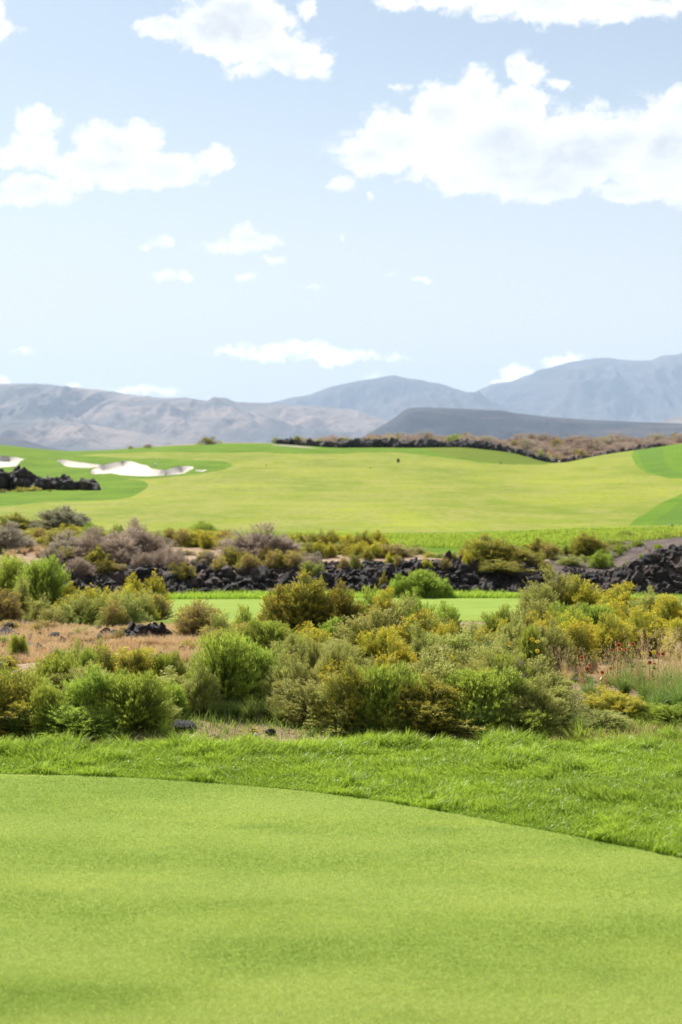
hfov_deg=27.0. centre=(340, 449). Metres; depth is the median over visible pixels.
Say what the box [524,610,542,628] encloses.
flowering shrub
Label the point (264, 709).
green grass clump
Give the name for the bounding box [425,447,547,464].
mound turf
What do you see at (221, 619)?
olive shrub
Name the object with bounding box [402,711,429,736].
green grass clump
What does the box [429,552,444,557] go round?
green shrub
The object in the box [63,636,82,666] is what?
olive shrub
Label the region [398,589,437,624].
green shrub
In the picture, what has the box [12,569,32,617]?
olive shrub
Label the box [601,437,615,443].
desert brush
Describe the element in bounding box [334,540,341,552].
olive shrub
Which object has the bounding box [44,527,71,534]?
flowering shrub
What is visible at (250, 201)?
sky
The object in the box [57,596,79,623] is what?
olive shrub
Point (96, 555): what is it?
dark shrub
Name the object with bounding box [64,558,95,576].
dry shrub
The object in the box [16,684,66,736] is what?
green shrub
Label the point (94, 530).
olive shrub
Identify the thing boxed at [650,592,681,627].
flowering shrub
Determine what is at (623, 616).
flowering shrub
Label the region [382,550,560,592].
lava wall
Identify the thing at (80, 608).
olive shrub
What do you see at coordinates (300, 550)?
flowering shrub
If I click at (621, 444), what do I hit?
desert brush
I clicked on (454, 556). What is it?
olive shrub
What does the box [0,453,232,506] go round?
rough turf bunker
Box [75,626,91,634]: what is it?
dry grass tuft
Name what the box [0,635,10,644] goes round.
olive shrub
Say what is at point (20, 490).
flowering shrub
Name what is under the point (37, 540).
flowering shrub
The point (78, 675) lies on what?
olive shrub
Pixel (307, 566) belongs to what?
olive shrub
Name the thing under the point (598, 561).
green shrub
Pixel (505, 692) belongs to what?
green shrub
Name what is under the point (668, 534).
green shrub
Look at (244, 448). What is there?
rough turf
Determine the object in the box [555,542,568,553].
green shrub
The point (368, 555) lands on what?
dark shrub
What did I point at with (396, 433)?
desert brush
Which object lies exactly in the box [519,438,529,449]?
sage shrub
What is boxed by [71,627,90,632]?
olive shrub
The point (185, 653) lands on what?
dry grass tuft
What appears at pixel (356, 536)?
olive shrub
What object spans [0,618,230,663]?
straw
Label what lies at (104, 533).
olive shrub
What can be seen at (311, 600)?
dark shrub
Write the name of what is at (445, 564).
rusty shrub
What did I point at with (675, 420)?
mountain
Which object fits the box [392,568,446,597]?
green shrub
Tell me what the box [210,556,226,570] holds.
rusty shrub
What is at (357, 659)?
olive shrub
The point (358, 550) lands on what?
flowering shrub
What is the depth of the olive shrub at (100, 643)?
9.44 m
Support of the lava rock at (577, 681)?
on the ground at (29, 556)
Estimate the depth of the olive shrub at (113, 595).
15.95 m
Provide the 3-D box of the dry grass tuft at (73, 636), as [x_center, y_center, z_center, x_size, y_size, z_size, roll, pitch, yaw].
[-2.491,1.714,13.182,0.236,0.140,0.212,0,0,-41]
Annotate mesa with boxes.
[365,407,681,439]
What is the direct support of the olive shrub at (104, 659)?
on the ground at (29, 556)
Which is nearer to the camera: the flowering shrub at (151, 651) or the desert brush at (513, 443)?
the flowering shrub at (151, 651)
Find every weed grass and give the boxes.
[80,711,377,742]
[521,713,681,747]
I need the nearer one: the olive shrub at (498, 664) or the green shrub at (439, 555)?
the olive shrub at (498, 664)
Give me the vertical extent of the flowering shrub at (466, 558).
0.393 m
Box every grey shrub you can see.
[0,521,37,553]
[41,545,66,563]
[48,529,85,555]
[103,548,125,560]
[143,535,179,553]
[189,550,218,565]
[295,551,323,566]
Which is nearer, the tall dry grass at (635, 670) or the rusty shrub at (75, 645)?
the tall dry grass at (635, 670)
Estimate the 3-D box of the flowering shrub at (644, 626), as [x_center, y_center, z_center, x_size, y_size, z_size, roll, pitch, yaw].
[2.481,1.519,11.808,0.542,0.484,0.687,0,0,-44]
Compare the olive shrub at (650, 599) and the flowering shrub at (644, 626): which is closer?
the flowering shrub at (644, 626)
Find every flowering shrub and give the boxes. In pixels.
[0,655,21,668]
[13,487,25,491]
[19,528,46,536]
[22,486,42,490]
[30,534,45,546]
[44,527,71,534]
[53,523,85,535]
[54,593,71,607]
[61,581,80,601]
[71,531,85,540]
[74,582,107,619]
[87,585,110,600]
[92,643,159,675]
[104,582,143,604]
[113,646,183,677]
[125,572,145,593]
[135,587,160,620]
[143,568,169,601]
[176,531,214,547]
[180,639,192,646]
[192,529,203,545]
[197,531,214,548]
[202,530,221,539]
[209,535,238,548]
[286,532,304,541]
[294,620,331,644]
[295,544,306,557]
[299,626,324,649]
[310,538,329,557]
[317,659,342,684]
[322,542,337,557]
[341,535,355,547]
[341,543,355,556]
[348,541,365,557]
[354,622,405,668]
[356,540,367,552]
[363,541,384,557]
[364,585,403,622]
[368,528,387,544]
[370,608,470,647]
[374,633,407,668]
[377,638,423,671]
[385,552,393,564]
[392,647,420,671]
[403,608,425,636]
[422,552,434,557]
[422,557,431,569]
[429,617,457,643]
[446,654,460,672]
[462,550,473,566]
[472,628,497,649]
[486,618,512,642]
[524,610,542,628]
[539,609,562,627]
[544,621,603,669]
[555,574,607,607]
[558,610,594,645]
[575,684,631,711]
[585,611,637,663]
[589,692,657,720]
[593,580,641,611]
[607,600,629,623]
[609,589,643,617]
[616,604,667,659]
[633,603,667,630]
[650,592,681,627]
[653,610,673,630]
[658,617,681,661]
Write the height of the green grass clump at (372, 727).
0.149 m
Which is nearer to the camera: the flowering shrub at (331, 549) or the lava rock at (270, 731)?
the lava rock at (270, 731)
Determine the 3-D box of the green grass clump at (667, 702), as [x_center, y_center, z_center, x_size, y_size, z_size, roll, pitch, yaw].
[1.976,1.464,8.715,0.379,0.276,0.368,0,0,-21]
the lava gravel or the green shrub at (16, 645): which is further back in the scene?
the lava gravel
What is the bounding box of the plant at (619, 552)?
[615,545,625,555]
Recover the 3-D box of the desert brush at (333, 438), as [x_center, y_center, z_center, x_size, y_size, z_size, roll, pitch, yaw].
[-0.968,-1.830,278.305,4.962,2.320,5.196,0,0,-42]
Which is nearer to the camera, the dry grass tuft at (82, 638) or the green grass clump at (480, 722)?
the green grass clump at (480, 722)
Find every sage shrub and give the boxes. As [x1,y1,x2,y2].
[26,505,92,533]
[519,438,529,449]
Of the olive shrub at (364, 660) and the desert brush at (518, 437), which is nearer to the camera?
the olive shrub at (364, 660)
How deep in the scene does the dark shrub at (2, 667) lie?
8.96 m
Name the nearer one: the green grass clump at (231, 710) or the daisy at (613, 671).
the green grass clump at (231, 710)
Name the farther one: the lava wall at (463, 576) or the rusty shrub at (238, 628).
the lava wall at (463, 576)
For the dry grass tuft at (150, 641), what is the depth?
12.52 m
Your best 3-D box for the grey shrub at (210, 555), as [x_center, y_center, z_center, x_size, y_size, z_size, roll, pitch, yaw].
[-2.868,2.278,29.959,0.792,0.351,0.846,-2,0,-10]
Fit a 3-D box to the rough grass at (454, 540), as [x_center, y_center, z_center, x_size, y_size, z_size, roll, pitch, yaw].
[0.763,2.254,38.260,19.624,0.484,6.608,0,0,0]
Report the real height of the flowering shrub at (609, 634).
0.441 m
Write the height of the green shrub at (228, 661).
0.558 m
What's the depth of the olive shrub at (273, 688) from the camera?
8.73 m
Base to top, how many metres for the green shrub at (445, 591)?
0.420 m
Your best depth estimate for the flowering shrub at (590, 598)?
15.10 m
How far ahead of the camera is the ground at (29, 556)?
8.49 m
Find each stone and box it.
[4,623,13,628]
[47,632,59,638]
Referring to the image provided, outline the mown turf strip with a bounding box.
[90,598,681,625]
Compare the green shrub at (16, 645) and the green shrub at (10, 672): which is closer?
the green shrub at (10, 672)
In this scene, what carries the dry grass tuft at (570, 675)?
on the ground at (29, 556)
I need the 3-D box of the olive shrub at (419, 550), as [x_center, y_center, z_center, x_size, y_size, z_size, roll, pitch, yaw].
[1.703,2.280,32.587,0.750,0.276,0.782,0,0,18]
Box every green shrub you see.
[0,547,28,598]
[0,662,60,693]
[5,634,29,655]
[9,554,72,609]
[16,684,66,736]
[25,647,82,689]
[25,690,125,740]
[57,676,109,720]
[77,646,99,671]
[77,663,130,726]
[81,522,97,533]
[91,668,179,735]
[149,649,190,680]
[160,680,193,718]
[184,520,220,532]
[185,618,269,713]
[231,604,257,631]
[237,618,310,652]
[240,633,290,697]
[318,615,352,642]
[343,664,365,677]
[353,660,422,734]
[356,585,377,615]
[387,573,411,596]
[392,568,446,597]
[396,671,450,735]
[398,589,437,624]
[422,668,474,693]
[425,599,468,636]
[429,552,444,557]
[436,577,454,597]
[437,663,547,733]
[457,670,524,732]
[471,677,525,731]
[478,602,513,637]
[480,614,494,634]
[481,709,563,739]
[493,649,534,689]
[513,623,546,662]
[546,600,588,619]
[553,601,585,632]
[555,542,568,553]
[574,602,626,628]
[587,548,612,568]
[591,603,608,624]
[603,539,627,544]
[611,542,628,551]
[616,530,636,535]
[630,539,645,546]
[634,702,681,726]
[653,543,663,548]
[659,533,673,537]
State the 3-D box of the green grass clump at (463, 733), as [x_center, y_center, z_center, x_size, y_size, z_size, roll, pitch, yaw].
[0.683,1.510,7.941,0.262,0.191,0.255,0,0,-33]
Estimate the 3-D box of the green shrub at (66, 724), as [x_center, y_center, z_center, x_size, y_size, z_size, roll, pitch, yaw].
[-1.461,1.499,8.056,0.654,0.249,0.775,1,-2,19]
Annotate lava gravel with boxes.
[62,536,681,595]
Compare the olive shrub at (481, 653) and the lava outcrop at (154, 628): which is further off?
the lava outcrop at (154, 628)
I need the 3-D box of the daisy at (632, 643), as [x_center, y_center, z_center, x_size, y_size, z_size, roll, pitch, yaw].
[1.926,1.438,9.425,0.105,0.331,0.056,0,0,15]
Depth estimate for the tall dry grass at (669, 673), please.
8.89 m
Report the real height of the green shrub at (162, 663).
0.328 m
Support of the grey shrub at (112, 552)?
on the ground at (29, 556)
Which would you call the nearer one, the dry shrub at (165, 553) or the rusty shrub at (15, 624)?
the rusty shrub at (15, 624)
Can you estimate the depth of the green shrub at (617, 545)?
32.95 m
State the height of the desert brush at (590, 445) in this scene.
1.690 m
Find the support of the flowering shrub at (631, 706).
on the ground at (29, 556)
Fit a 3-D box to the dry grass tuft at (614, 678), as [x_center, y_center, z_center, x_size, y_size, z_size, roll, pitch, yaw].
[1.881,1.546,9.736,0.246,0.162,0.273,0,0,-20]
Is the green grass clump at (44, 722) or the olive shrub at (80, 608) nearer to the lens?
the green grass clump at (44, 722)
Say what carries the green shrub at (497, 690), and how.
on the ground at (29, 556)
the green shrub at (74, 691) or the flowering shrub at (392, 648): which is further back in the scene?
the flowering shrub at (392, 648)
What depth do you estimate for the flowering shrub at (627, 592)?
14.27 m
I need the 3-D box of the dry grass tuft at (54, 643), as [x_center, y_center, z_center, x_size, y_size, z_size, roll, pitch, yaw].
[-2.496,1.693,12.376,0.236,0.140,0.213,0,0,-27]
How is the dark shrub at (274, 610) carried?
on the ground at (29, 556)
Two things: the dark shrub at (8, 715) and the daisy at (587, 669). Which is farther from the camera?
the daisy at (587, 669)
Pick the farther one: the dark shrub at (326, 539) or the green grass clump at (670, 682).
the dark shrub at (326, 539)
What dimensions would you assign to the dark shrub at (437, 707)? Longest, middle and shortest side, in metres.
0.771 x 0.751 x 0.328 m
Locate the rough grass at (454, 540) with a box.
[79,524,681,547]
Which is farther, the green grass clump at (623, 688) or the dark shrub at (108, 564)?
the dark shrub at (108, 564)
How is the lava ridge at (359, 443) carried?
on the ground at (29, 556)
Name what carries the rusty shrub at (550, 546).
on the ground at (29, 556)
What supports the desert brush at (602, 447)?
on the lava field
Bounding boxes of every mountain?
[0,383,388,442]
[0,420,202,450]
[0,438,66,450]
[270,375,533,420]
[478,353,681,422]
[660,416,681,423]
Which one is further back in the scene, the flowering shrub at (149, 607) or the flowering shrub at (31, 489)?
the flowering shrub at (31, 489)
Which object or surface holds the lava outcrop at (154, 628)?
on the ground at (29, 556)
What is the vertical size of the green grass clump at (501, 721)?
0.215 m
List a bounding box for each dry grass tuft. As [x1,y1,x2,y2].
[18,546,30,554]
[24,649,39,659]
[28,640,44,650]
[49,640,63,647]
[66,630,78,637]
[73,633,90,641]
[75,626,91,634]
[83,630,99,640]
[101,629,114,641]
[131,635,144,645]
[142,634,157,644]
[154,636,174,645]
[155,644,174,652]
[167,635,178,645]
[173,633,187,642]
[178,650,191,661]
[556,665,574,679]
[568,663,581,675]
[580,657,600,671]
[589,664,612,686]
[603,657,628,673]
[606,669,625,686]
[643,665,668,686]
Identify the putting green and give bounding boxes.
[0,774,681,1023]
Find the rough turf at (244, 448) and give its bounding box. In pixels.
[0,443,648,554]
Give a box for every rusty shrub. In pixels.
[0,588,25,621]
[0,620,21,628]
[20,545,35,550]
[25,620,58,628]
[29,624,44,631]
[31,527,46,538]
[62,642,87,651]
[95,596,132,627]
[106,586,128,598]
[110,563,128,571]
[114,628,125,639]
[150,592,178,619]
[163,528,175,545]
[169,527,195,546]
[170,598,224,637]
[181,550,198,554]
[188,643,196,653]
[196,549,209,563]
[196,626,221,647]
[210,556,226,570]
[213,532,234,545]
[218,528,231,537]
[219,622,255,641]
[224,623,250,639]
[237,552,261,573]
[258,545,270,563]
[261,549,284,569]
[262,641,296,666]
[281,550,303,568]
[337,555,349,568]
[373,543,416,557]
[393,555,402,566]
[439,557,451,570]
[467,626,487,641]
[537,542,565,557]
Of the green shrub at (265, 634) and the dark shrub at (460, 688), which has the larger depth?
the green shrub at (265, 634)
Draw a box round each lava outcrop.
[0,464,100,490]
[97,621,171,638]
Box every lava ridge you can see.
[276,436,374,447]
[370,437,466,447]
[460,438,556,462]
[556,443,665,462]
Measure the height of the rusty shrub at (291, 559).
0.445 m
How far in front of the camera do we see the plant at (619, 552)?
32.31 m
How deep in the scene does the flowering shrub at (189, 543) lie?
34.29 m
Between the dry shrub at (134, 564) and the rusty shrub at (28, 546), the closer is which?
the dry shrub at (134, 564)
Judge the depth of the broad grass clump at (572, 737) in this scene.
7.75 m
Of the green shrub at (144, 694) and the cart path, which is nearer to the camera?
the green shrub at (144, 694)
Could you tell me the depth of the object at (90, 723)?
7.93 m
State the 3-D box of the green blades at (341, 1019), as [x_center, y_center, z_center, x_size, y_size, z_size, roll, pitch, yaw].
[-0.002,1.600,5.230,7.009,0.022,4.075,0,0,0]
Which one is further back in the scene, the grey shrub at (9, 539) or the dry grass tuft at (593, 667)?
the grey shrub at (9, 539)
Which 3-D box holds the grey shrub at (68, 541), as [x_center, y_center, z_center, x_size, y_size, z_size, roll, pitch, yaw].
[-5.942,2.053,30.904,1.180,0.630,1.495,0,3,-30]
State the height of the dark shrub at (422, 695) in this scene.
0.374 m
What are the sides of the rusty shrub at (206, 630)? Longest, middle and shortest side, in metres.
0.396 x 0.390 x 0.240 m
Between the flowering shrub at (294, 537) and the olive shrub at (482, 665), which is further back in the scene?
the flowering shrub at (294, 537)
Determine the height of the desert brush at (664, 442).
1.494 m
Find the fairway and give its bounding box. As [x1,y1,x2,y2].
[0,451,681,532]
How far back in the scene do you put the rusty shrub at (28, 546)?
32.47 m
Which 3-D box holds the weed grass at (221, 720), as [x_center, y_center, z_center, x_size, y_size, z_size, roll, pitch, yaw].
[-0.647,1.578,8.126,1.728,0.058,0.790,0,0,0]
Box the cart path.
[275,445,313,447]
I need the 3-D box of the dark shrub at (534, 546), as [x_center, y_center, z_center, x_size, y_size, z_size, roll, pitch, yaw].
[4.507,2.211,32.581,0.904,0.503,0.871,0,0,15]
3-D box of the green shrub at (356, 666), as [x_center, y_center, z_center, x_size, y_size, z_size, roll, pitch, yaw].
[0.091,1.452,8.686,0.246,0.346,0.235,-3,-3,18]
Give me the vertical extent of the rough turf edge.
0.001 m
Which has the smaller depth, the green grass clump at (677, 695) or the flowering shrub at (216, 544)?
the green grass clump at (677, 695)
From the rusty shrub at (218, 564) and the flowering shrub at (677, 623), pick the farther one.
the rusty shrub at (218, 564)
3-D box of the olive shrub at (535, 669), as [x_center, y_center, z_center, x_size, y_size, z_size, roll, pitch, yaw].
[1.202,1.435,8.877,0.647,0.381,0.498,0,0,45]
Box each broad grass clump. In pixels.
[155,716,173,736]
[563,724,583,742]
[568,719,591,738]
[577,729,597,739]
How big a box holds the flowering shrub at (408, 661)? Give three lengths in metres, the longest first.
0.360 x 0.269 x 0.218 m
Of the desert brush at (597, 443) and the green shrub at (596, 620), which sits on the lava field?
the desert brush at (597, 443)
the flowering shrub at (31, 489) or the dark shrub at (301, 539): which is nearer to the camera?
the dark shrub at (301, 539)
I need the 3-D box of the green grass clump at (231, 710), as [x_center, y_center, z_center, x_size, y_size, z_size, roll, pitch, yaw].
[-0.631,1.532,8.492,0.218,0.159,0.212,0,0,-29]
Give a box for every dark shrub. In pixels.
[0,511,38,530]
[0,659,22,675]
[0,666,46,737]
[0,668,32,728]
[0,703,56,738]
[39,652,67,687]
[55,546,76,560]
[81,544,110,564]
[86,679,168,732]
[94,557,118,573]
[112,647,155,678]
[167,561,198,581]
[196,436,224,444]
[217,546,243,564]
[232,550,257,569]
[256,584,309,633]
[272,548,286,568]
[283,567,355,634]
[294,532,307,543]
[306,533,319,544]
[315,657,385,735]
[317,578,364,632]
[318,530,335,545]
[327,531,340,545]
[336,539,350,554]
[355,530,373,546]
[357,678,487,739]
[361,549,376,560]
[377,571,387,587]
[398,672,476,737]
[446,674,486,733]
[457,532,540,565]
[477,559,533,573]
[489,543,546,567]
[522,536,557,554]
[537,561,551,570]
[564,532,614,555]
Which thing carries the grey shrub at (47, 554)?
on the ground at (29, 556)
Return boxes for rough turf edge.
[0,749,681,857]
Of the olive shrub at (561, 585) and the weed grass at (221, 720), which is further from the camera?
the olive shrub at (561, 585)
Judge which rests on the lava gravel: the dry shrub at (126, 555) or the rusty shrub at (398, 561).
the rusty shrub at (398, 561)
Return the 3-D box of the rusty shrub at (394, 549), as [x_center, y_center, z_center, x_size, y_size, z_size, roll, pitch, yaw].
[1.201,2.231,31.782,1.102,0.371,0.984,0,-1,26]
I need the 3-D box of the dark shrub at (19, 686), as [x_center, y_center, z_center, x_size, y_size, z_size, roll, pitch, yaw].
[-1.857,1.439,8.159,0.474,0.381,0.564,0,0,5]
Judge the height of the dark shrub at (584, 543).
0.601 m
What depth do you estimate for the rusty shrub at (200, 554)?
29.90 m
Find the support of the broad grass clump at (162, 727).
on the ground at (29, 556)
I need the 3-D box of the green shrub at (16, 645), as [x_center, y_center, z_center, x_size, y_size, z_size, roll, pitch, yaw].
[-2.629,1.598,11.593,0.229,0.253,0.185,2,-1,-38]
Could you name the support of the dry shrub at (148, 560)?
on the lava wall at (206, 572)
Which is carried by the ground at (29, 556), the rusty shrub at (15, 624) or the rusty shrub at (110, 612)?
the rusty shrub at (15, 624)
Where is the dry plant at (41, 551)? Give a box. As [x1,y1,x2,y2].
[34,549,43,557]
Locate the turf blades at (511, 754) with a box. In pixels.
[0,724,681,856]
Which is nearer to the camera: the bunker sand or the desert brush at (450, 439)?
the bunker sand
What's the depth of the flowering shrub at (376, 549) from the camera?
31.58 m
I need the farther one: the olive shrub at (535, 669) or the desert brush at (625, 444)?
the desert brush at (625, 444)
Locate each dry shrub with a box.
[64,526,112,560]
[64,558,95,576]
[65,555,87,574]
[92,526,144,563]
[113,548,137,564]
[118,516,166,557]
[128,552,145,568]
[137,551,156,566]
[145,551,163,564]
[154,546,178,565]
[161,547,190,568]
[216,521,305,559]
[219,538,255,562]
[269,534,300,554]
[295,553,321,567]
[511,658,530,681]
[584,436,593,449]
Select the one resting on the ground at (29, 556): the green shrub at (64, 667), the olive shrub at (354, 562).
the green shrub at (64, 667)
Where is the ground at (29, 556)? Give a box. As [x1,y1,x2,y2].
[0,443,680,745]
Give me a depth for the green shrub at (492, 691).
8.09 m
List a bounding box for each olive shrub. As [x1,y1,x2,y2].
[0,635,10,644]
[0,653,7,665]
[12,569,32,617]
[14,528,32,544]
[22,592,57,622]
[37,606,72,626]
[42,529,64,546]
[45,659,111,691]
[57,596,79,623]
[61,671,85,693]
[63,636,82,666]
[65,589,90,625]
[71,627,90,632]
[77,587,112,625]
[78,635,104,655]
[83,524,105,536]
[91,527,116,537]
[93,600,144,627]
[95,646,117,674]
[104,589,140,616]
[108,522,123,533]
[117,589,153,622]
[127,588,158,621]
[127,677,191,709]
[132,589,167,617]
[142,665,189,688]
[147,529,167,542]
[160,694,182,723]
[181,656,225,716]
[185,651,200,678]
[204,608,230,633]
[259,649,308,707]
[259,670,287,706]
[267,640,306,658]
[267,676,328,732]
[274,651,323,700]
[280,632,313,656]
[294,631,327,672]
[298,559,312,571]
[300,541,317,557]
[307,701,368,737]
[309,661,379,731]
[310,528,324,539]
[311,560,325,575]
[312,648,342,676]
[314,641,346,675]
[321,634,375,668]
[326,636,362,667]
[331,592,422,650]
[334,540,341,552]
[339,642,354,665]
[347,550,363,568]
[348,531,361,544]
[357,655,376,670]
[390,640,457,685]
[398,619,449,660]
[403,543,427,554]
[406,610,453,635]
[413,618,504,668]
[449,551,458,560]
[449,633,529,669]
[455,647,492,669]
[456,662,487,676]
[457,661,486,672]
[472,695,510,730]
[487,649,522,682]
[495,608,527,653]
[499,671,570,731]
[508,621,556,673]
[513,581,561,615]
[515,653,577,699]
[521,564,596,612]
[525,595,556,621]
[531,673,588,723]
[535,624,568,674]
[544,614,578,673]
[554,554,584,565]
[558,702,636,734]
[624,585,666,617]
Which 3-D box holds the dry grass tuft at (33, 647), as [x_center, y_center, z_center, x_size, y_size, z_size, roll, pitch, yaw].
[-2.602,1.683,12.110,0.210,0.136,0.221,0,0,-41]
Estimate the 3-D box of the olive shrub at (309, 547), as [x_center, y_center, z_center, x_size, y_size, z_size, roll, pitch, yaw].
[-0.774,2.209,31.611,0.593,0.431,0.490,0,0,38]
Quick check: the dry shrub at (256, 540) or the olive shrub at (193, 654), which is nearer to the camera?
the olive shrub at (193, 654)
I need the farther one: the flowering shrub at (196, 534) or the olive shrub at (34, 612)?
the flowering shrub at (196, 534)
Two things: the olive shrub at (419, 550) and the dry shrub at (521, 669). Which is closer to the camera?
the dry shrub at (521, 669)
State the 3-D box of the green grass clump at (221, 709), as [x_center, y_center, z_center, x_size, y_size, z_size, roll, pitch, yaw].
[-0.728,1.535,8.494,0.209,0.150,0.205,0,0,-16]
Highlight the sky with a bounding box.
[0,0,681,402]
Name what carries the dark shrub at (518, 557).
on the lava gravel
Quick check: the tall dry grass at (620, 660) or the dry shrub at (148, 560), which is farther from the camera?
the dry shrub at (148, 560)
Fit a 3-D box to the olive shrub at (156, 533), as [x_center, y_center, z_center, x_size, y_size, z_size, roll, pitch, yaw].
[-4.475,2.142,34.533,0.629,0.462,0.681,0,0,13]
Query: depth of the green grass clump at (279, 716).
8.29 m
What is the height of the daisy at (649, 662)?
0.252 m
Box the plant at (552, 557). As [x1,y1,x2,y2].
[549,552,556,559]
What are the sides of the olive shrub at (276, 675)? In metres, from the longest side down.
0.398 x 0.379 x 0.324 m
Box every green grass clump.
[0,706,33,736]
[21,707,60,734]
[51,697,89,731]
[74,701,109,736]
[91,705,132,734]
[206,698,232,718]
[223,695,248,718]
[230,695,264,721]
[253,692,277,719]
[267,701,290,723]
[361,713,387,733]
[387,711,408,734]
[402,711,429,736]
[451,704,480,734]
[456,698,500,735]
[480,703,518,728]
[503,708,527,730]
[559,706,581,727]
[568,711,594,732]
[569,673,607,698]
[606,659,647,697]
[608,655,657,687]
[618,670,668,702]
[636,683,678,705]
[640,668,680,707]
[646,659,681,691]
[656,673,681,705]
[658,662,681,690]
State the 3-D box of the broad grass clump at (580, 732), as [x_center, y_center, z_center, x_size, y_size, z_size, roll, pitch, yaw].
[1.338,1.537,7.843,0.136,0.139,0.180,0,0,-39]
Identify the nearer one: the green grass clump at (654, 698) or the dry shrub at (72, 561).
the green grass clump at (654, 698)
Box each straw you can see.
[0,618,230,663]
[527,716,681,742]
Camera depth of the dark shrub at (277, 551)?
29.50 m
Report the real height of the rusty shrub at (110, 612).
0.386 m
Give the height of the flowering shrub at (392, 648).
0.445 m
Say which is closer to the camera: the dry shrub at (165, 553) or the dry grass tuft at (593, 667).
the dry grass tuft at (593, 667)
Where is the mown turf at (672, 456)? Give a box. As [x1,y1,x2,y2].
[629,443,681,524]
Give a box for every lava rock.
[0,627,12,633]
[171,719,195,732]
[265,729,275,734]
[559,676,596,682]
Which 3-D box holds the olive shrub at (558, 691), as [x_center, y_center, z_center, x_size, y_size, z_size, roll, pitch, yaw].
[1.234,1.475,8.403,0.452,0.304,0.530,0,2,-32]
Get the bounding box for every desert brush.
[325,435,341,442]
[369,433,388,438]
[393,432,404,438]
[400,433,416,440]
[416,430,437,439]
[445,435,457,441]
[478,434,494,441]
[496,440,511,445]
[510,440,518,445]
[511,433,526,439]
[520,438,541,448]
[525,433,537,437]
[536,433,551,438]
[536,444,551,451]
[546,434,564,441]
[549,438,564,446]
[552,443,569,451]
[558,446,575,453]
[575,449,589,458]
[580,443,598,449]
[586,438,605,445]
[594,443,608,449]
[598,445,619,452]
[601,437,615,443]
[607,433,622,441]
[611,443,628,450]
[613,442,631,447]
[635,438,652,446]
[656,439,674,445]
[673,434,681,442]
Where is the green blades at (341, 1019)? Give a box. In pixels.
[0,773,681,1023]
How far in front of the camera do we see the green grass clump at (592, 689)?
9.00 m
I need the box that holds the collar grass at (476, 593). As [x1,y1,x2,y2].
[144,586,681,599]
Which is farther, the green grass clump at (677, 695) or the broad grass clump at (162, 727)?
the green grass clump at (677, 695)
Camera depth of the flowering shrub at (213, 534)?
34.85 m
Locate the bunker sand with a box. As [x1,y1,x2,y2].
[0,456,205,475]
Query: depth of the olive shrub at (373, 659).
8.94 m
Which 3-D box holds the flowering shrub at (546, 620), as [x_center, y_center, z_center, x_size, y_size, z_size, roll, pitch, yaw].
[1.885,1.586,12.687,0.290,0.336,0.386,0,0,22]
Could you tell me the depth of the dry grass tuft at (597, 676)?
9.79 m
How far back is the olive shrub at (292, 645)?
10.00 m
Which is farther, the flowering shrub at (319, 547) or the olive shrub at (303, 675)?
the flowering shrub at (319, 547)
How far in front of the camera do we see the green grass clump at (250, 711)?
8.39 m
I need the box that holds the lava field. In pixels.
[443,438,680,460]
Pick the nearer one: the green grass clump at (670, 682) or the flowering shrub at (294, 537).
the green grass clump at (670, 682)
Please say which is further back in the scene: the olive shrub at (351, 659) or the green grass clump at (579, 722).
the olive shrub at (351, 659)
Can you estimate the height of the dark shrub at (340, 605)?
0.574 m
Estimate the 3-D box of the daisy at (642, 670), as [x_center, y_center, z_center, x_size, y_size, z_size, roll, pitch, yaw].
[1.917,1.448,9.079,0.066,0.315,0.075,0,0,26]
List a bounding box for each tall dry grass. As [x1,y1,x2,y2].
[546,644,560,672]
[555,646,574,682]
[572,648,591,684]
[594,648,617,686]
[603,643,633,673]
[619,652,649,689]
[623,624,671,674]
[643,647,669,692]
[649,628,680,671]
[651,628,681,681]
[655,660,681,692]
[667,627,681,657]
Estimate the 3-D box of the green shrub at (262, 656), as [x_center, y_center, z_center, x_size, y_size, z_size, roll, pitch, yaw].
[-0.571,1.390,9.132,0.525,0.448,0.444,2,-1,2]
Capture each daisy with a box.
[580,667,590,685]
[602,649,616,689]
[605,667,611,689]
[608,659,614,688]
[615,642,621,689]
[617,648,621,680]
[626,642,635,675]
[638,652,644,697]
[648,660,651,683]
[651,650,657,689]
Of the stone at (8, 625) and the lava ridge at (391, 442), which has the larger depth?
the lava ridge at (391, 442)
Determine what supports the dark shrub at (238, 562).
on the ground at (29, 556)
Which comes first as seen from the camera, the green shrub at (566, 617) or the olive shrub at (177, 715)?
the olive shrub at (177, 715)
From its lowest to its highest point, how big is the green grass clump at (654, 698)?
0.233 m
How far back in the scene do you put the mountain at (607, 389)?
15059.40 m
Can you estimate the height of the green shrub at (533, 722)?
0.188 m
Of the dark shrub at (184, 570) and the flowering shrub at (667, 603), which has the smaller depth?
the flowering shrub at (667, 603)
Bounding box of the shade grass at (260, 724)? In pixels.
[0,693,681,739]
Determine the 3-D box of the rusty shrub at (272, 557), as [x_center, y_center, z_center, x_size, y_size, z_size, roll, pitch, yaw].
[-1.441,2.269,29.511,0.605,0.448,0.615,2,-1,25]
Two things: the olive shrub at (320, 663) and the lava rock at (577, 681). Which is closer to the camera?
the olive shrub at (320, 663)
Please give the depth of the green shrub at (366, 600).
14.16 m
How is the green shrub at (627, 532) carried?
on the lava gravel
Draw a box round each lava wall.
[41,557,217,594]
[210,560,390,593]
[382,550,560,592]
[562,544,681,596]
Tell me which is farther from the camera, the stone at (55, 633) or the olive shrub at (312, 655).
the stone at (55, 633)
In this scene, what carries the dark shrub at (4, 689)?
on the ground at (29, 556)
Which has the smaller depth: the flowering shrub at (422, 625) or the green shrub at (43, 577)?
the flowering shrub at (422, 625)
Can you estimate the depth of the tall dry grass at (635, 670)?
9.49 m
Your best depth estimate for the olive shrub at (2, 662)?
8.86 m

